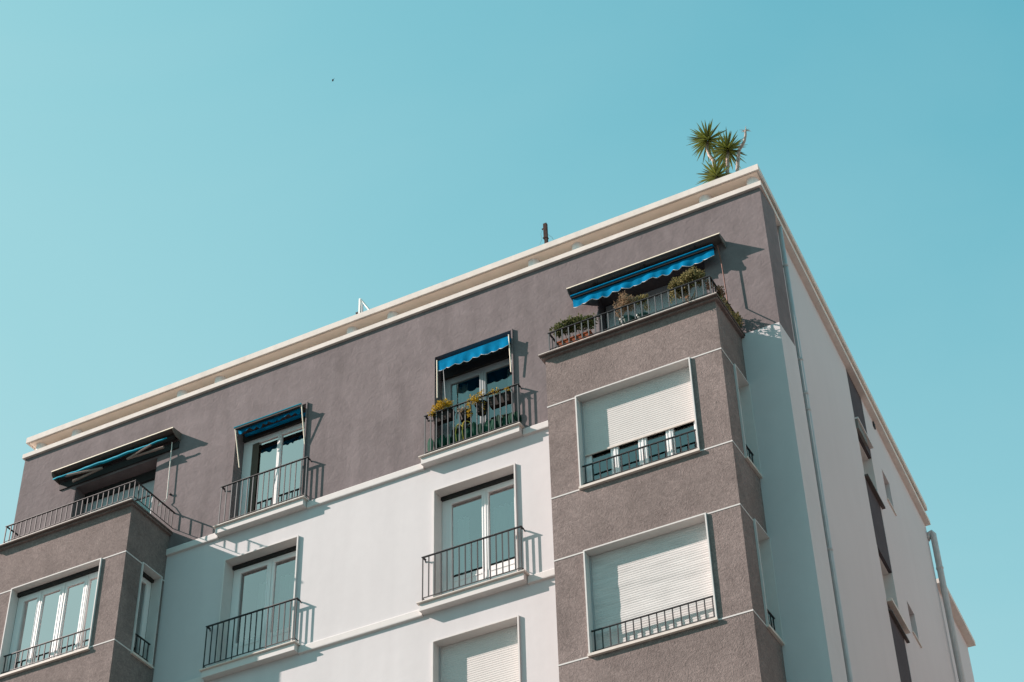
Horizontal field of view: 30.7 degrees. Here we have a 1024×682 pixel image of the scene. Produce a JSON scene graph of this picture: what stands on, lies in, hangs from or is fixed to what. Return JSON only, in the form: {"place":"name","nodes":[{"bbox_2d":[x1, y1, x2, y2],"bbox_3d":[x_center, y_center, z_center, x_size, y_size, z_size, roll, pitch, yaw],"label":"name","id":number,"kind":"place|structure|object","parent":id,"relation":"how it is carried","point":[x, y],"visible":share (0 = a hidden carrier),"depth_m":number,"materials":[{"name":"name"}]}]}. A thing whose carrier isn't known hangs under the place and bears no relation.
{"place":"outdoors","nodes":[
{"label":"outdoors","id":0,"kind":"place"},
{"bbox_2d":[0,0,1023,681],"label":"sky","id":1,"kind":"structure","parent":0,"point":[188,188],"materials":[{"name":"blue"}]},
{"bbox_2d":[936,578,975,681],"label":"neighbouring building","id":2,"kind":"structure","parent":0,"point":[965,639],"depth_m":43.52,"materials":[{"name":"white paint"}]},
{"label":"pavement","id":3,"kind":"structure","parent":0,"visible":0},
{"bbox_2d":[0,164,965,681],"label":"apartment building","id":4,"kind":"structure","parent":3,"relation":"on","point":[702,486],"depth_m":33.40,"materials":[{"name":"grey paint"}]},
{"bbox_2d":[0,558,151,678],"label":"bay window","id":5,"kind":"structure","parent":4,"relation":"in","point":[63,603],"depth_m":34.72,"materials":[{"name":"glass"}]},
{"bbox_2d":[70,457,157,519],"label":"terrace window","id":6,"kind":"structure","parent":4,"relation":"in","point":[144,473],"depth_m":37.90,"materials":[{"name":"grey paint"}]},
{"bbox_2d":[130,562,162,667],"bbox_3d":[-6.847,5.081,34.434,0.337,1.950,0.620,-20,-43,20],"label":"bay side window","id":7,"kind":"structure","parent":4,"relation":"in","point":[148,576],"depth_m":34.66,"materials":[{"name":"glass"}]},
{"bbox_2d":[215,535,299,663],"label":"balcony window","id":8,"kind":"structure","parent":4,"relation":"in","point":[265,576],"depth_m":34.41,"materials":[{"name":"grey"}]},
{"bbox_2d":[227,402,308,520],"bbox_3d":[-4.586,2.450,35.827,1.677,2.355,0.380,-20,-43,20],"label":"balcony window","id":9,"kind":"structure","parent":4,"relation":"in","point":[282,444],"depth_m":36.11,"materials":[{"name":"grey paint"}]},
{"bbox_2d":[356,298,369,313],"bbox_3d":[-2.912,-0.220,38.107,0.669,1.899,0.060,-20,-43,20],"label":"metal frame","id":10,"kind":"object","parent":4,"relation":"on","point":[360,307],"visible":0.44,"depth_m":38.61,"materials":[{"name":"white metal"}]},
{"bbox_2d":[426,435,451,453],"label":"potted plant","id":11,"kind":"object","parent":4,"relation":"on","point":[439,442],"visible":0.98,"depth_m":33.78,"materials":[{"name":"green plant"}]},
{"bbox_2d":[427,398,455,425],"bbox_3d":[-1.282,1.264,34.157,0.541,0.435,0.328,-20,-43,20],"label":"potted plant","id":12,"kind":"object","parent":4,"relation":"on","point":[447,403],"visible":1,"depth_m":34.12,"materials":[{"name":"yellow plant"}]},
{"bbox_2d":[457,404,472,423],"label":"potted plant","id":13,"kind":"object","parent":4,"relation":"on","point":[462,415],"visible":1,"depth_m":33.84,"materials":[{"name":"black plant"}]},
{"bbox_2d":[452,420,489,444],"bbox_3d":[-0.720,1.653,33.578,0.852,0.527,0.179,-20,-43,20],"label":"potted plant","id":14,"kind":"object","parent":4,"relation":"on","point":[462,434],"visible":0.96,"depth_m":33.56,"materials":[{"name":"green plant"}]},
{"bbox_2d":[433,329,515,449],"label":"balcony window","id":15,"kind":"structure","parent":4,"relation":"in","point":[489,371],"depth_m":34.87,"materials":[{"name":"grey paint"}]},
{"bbox_2d":[432,463,518,597],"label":"balcony window","id":16,"kind":"structure","parent":4,"relation":"in","point":[485,504],"depth_m":32.86,"materials":[{"name":"grey"}]},
{"bbox_2d":[431,615,521,681],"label":"balcony window","id":17,"kind":"structure","parent":4,"relation":"in","point":[491,652],"depth_m":30.85,"materials":[{"name":"white"}]},
{"bbox_2d":[466,389,487,417],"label":"potted plant","id":18,"kind":"object","parent":4,"relation":"on","point":[479,403],"visible":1,"depth_m":33.78,"materials":[{"name":"yellow plant"}]},
{"bbox_2d":[487,387,511,409],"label":"potted plant","id":19,"kind":"object","parent":4,"relation":"on","point":[497,401],"visible":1,"depth_m":33.64,"materials":[{"name":"yellow plant"}]},
{"bbox_2d":[490,411,521,431],"bbox_3d":[-0.110,1.467,33.314,0.630,0.448,0.175,-20,-43,20],"label":"potted plant","id":20,"kind":"object","parent":4,"relation":"on","point":[509,420],"visible":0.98,"depth_m":33.32,"materials":[{"name":"green plant"}]},
{"bbox_2d":[540,223,552,243],"bbox_3d":[0.706,-1.574,36.715,0.326,2.039,0.080,-20,-43,20],"label":"antenna mast","id":21,"kind":"object","parent":4,"relation":"on","point":[545,231],"visible":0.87,"depth_m":37.19,"materials":[{"name":"metal"}]},
{"bbox_2d":[549,313,599,346],"bbox_3d":[1.078,-0.145,32.193,0.976,0.732,0.319,-20,-43,20],"label":"potted plant","id":22,"kind":"object","parent":4,"relation":"on","point":[567,322],"visible":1,"depth_m":32.20,"materials":[{"name":"green plant"}]},
{"bbox_2d":[613,290,635,324],"bbox_3d":[1.950,-0.482,31.919,0.433,0.861,0.350,-20,-43,20],"label":"potted plant","id":23,"kind":"object","parent":4,"relation":"on","point":[625,299],"visible":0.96,"depth_m":31.94,"materials":[{"name":"green plant"}]},
{"bbox_2d":[575,357,700,489],"bbox_3d":[2.054,1.393,30.332,2.115,1.903,0.300,-20,-43,20],"label":"bay window","id":24,"kind":"structure","parent":4,"relation":"in","point":[638,407],"depth_m":30.58,"materials":[{"name":"plastic"}]},
{"bbox_2d":[634,294,650,319],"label":"potted plant","id":25,"kind":"object","parent":4,"relation":"on","point":[643,296],"visible":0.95,"depth_m":31.82,"materials":[{"name":"green plant"}]},
{"bbox_2d":[583,512,718,657],"bbox_3d":[2.118,3.753,28.369,2.115,1.903,0.300,-20,-43,20],"label":"bay window","id":26,"kind":"structure","parent":4,"relation":"in","point":[666,566],"depth_m":28.52,"materials":[{"name":"plastic"}]},
{"bbox_2d":[597,260,707,332],"bbox_3d":[2.620,0.079,32.920,2.120,2.800,0.438,-20,-43,20],"label":"terrace window","id":27,"kind":"structure","parent":4,"relation":"in","point":[653,286],"depth_m":33.75,"materials":[{"name":"grey paint"}]},
{"bbox_2d":[668,266,704,303],"bbox_3d":[2.954,-0.857,31.511,0.745,0.868,0.417,-20,-43,20],"label":"potted plant","id":28,"kind":"object","parent":4,"relation":"on","point":[690,275],"visible":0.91,"depth_m":31.56,"materials":[{"name":"green plant"}]},
{"bbox_2d":[705,277,725,296],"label":"potted plant","id":29,"kind":"object","parent":4,"relation":"on","point":[720,291],"visible":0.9,"depth_m":31.42,"materials":[{"name":"green plant"}]},
{"bbox_2d":[686,119,750,183],"bbox_3d":[4.060,-3.108,35.916,1.337,3.225,1.004,-20,-43,20],"label":"yucca","id":30,"kind":"object","parent":4,"relation":"on","point":[725,150],"visible":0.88,"depth_m":36.35,"materials":[{"name":"plant"}]},
{"bbox_2d":[718,294,743,326],"bbox_3d":[3.647,-0.503,31.652,0.304,0.476,1.109,-20,-43,20],"label":"potted plant","id":31,"kind":"object","parent":4,"relation":"on","point":[737,318],"visible":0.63,"depth_m":31.68,"materials":[{"name":"green plant"}]},
{"bbox_2d":[733,364,762,478],"bbox_3d":[3.738,1.315,30.302,0.237,1.920,0.647,-20,-43,20],"label":"bay side window","id":32,"kind":"structure","parent":4,"relation":"in","point":[743,391],"depth_m":30.52,"materials":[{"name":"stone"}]},
{"bbox_2d":[753,519,784,645],"bbox_3d":[3.811,3.674,28.350,0.237,1.925,0.635,-20,-43,20],"label":"bay side window","id":33,"kind":"structure","parent":4,"relation":"in","point":[763,545],"depth_m":28.54,"materials":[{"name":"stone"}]},
{"bbox_2d":[854,417,885,509],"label":"side window","id":34,"kind":"structure","parent":4,"relation":"in","point":[867,463],"depth_m":37.10,"materials":[{"name":"white"}]},
{"bbox_2d":[887,498,896,515],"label":"small window","id":35,"kind":"structure","parent":4,"relation":"in","point":[887,498],"depth_m":38.03,"materials":[{"name":"grey"}]},
{"bbox_2d":[877,548,909,642],"bbox_3d":[6.988,4.780,35.001,0.480,1.450,1.310,-17,-42,18],"label":"side window","id":36,"kind":"structure","parent":4,"relation":"in","point":[889,586],"depth_m":34.98,"materials":[{"name":"white"}]},
{"bbox_2d":[912,631,921,647],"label":"small window","id":37,"kind":"structure","parent":4,"relation":"in","point":[913,632],"depth_m":36.13,"materials":[{"name":"grey"}]}
]}

